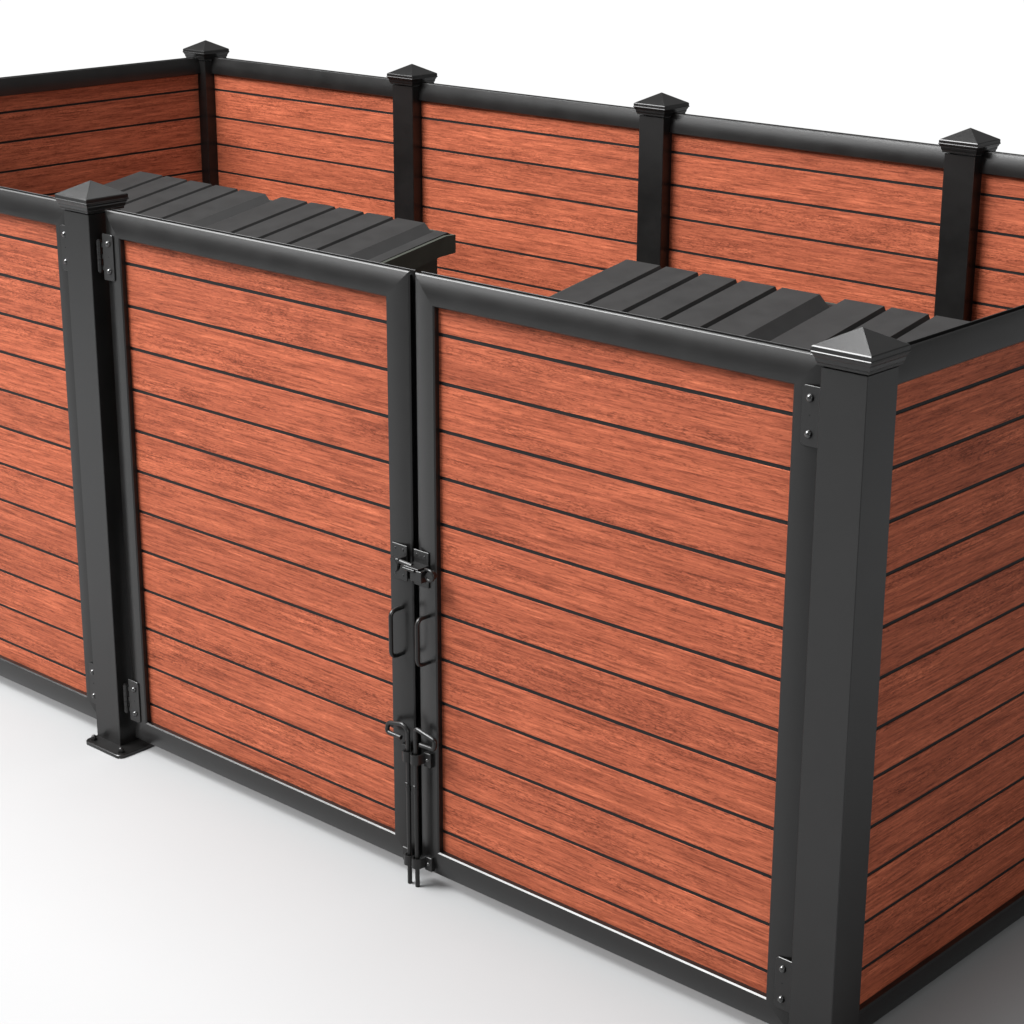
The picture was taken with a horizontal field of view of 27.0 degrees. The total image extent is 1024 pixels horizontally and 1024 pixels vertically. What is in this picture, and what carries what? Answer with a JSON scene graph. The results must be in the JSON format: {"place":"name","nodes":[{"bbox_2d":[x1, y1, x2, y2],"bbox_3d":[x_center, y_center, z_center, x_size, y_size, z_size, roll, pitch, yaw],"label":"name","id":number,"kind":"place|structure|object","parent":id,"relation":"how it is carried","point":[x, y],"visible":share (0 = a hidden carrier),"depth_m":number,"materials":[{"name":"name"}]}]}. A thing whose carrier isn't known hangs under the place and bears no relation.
{"place":"outdoors","nodes":[
{"label":"outdoors","id":0,"kind":"place"},
{"bbox_2d":[0,676,1023,1023],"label":"ground","id":1,"kind":"structure","parent":0,"point":[154,884],"depth_m":6.02,"materials":[{"name":"white"}]},
{"bbox_2d":[0,57,201,196],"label":"board fence","id":2,"kind":"object","parent":1,"relation":"on","point":[60,131],"visible":0.39,"depth_m":10.15,"materials":[{"name":"red wood"}]},
{"bbox_2d":[54,180,153,758],"bbox_3d":[-1.297,-0.127,6.932,0.210,1.897,0.236,16,24,40],"label":"fence post","id":3,"kind":"object","parent":1,"relation":"on","point":[85,205],"visible":0.6,"depth_m":6.88,"materials":[{"name":"black metal"}]},
{"bbox_2d":[0,186,96,718],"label":"board fence","id":4,"kind":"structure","parent":3,"relation":"attached to","point":[45,640],"depth_m":7.17,"materials":[{"name":"red wood"}]},
{"bbox_2d":[96,209,422,883],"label":"gate","id":5,"kind":"structure","parent":3,"relation":"attached to","point":[266,398],"depth_m":6.40,"materials":[{"name":"red wood"}]},
{"bbox_2d":[183,40,228,185],"bbox_3d":[-1.495,-1.419,10.804,0.210,1.897,0.236,16,24,40],"label":"fence post","id":6,"kind":"object","parent":1,"relation":"on","point":[205,52],"visible":0.14,"depth_m":10.55,"materials":[{"name":"black metal"}]},
{"bbox_2d":[104,171,455,273],"bbox_3d":[-1.301,-0.560,8.982,2.012,1.418,1.053,16,24,40],"label":"dumpster","id":7,"kind":"object","parent":1,"relation":"on","point":[418,247],"visible":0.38,"depth_m":8.75,"materials":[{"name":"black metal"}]},
{"bbox_2d":[211,57,394,218],"bbox_3d":[-0.982,-1.235,10.370,1.314,1.820,0.052,16,24,40],"label":"board fence","id":8,"kind":"object","parent":1,"relation":"on","point":[318,136],"visible":0.35,"depth_m":10.17,"materials":[{"name":"red wood"}]},
{"bbox_2d":[386,64,437,221],"bbox_3d":[-0.435,-1.110,9.883,0.210,1.897,0.236,16,24,40],"label":"fence post","id":9,"kind":"object","parent":1,"relation":"on","point":[406,81],"visible":0.16,"depth_m":9.65,"materials":[{"name":"black metal"}]},
{"bbox_2d":[418,82,640,296],"bbox_3d":[0.077,-0.925,9.450,1.313,1.820,0.052,16,24,40],"label":"board fence","id":10,"kind":"object","parent":1,"relation":"on","point":[535,194],"visible":0.38,"depth_m":9.29,"materials":[{"name":"red wood"}]},
{"bbox_2d":[633,92,689,268],"bbox_3d":[0.623,-0.800,8.964,0.210,1.897,0.236,16,24,40],"label":"fence post","id":11,"kind":"object","parent":1,"relation":"on","point":[656,111],"visible":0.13,"depth_m":8.73,"materials":[{"name":"black metal"}]},
{"bbox_2d":[549,259,969,348],"bbox_3d":[0.810,0.056,7.149,2.012,1.418,1.053,16,24,40],"label":"dumpster","id":12,"kind":"object","parent":1,"relation":"on","point":[798,318],"visible":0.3,"depth_m":7.29,"materials":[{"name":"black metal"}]},
{"bbox_2d":[669,113,946,318],"bbox_3d":[1.135,-0.616,8.531,1.312,1.820,0.052,16,24,40],"label":"board fence","id":13,"kind":"object","parent":1,"relation":"on","point":[833,217],"visible":0.34,"depth_m":8.32,"materials":[{"name":"red wood"}]},
{"bbox_2d":[789,327,910,1023],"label":"fence post","id":14,"kind":"object","parent":1,"relation":"on","point":[857,409],"visible":1,"depth_m":5.03,"materials":[{"name":"black metal"}]},
{"bbox_2d":[402,271,821,1023],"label":"gate","id":15,"kind":"structure","parent":14,"relation":"attached to","point":[610,571],"depth_m":5.54,"materials":[{"name":"red wood"}]},
{"bbox_2d":[858,305,1023,1023],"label":"board fence","id":16,"kind":"object","parent":1,"relation":"on","point":[945,885],"visible":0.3,"depth_m":5.46,"materials":[{"name":"red wood"}]},
{"bbox_2d":[934,128,1000,321],"bbox_3d":[1.682,-0.491,8.045,0.210,1.897,0.236,16,24,40],"label":"fence post","id":17,"kind":"object","parent":1,"relation":"on","point":[966,149],"visible":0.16,"depth_m":7.82,"materials":[{"name":"black metal"}]},
{"bbox_2d":[971,151,1023,320],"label":"board fence","id":18,"kind":"object","parent":1,"relation":"on","point":[999,278],"visible":0.38,"depth_m":7.77,"materials":[{"name":"red wood"}]},
{"bbox_2d":[0,0,1023,154],"label":"sky","id":19,"kind":"structure","parent":0,"point":[924,71],"materials":[{"name":"white"}]}
]}

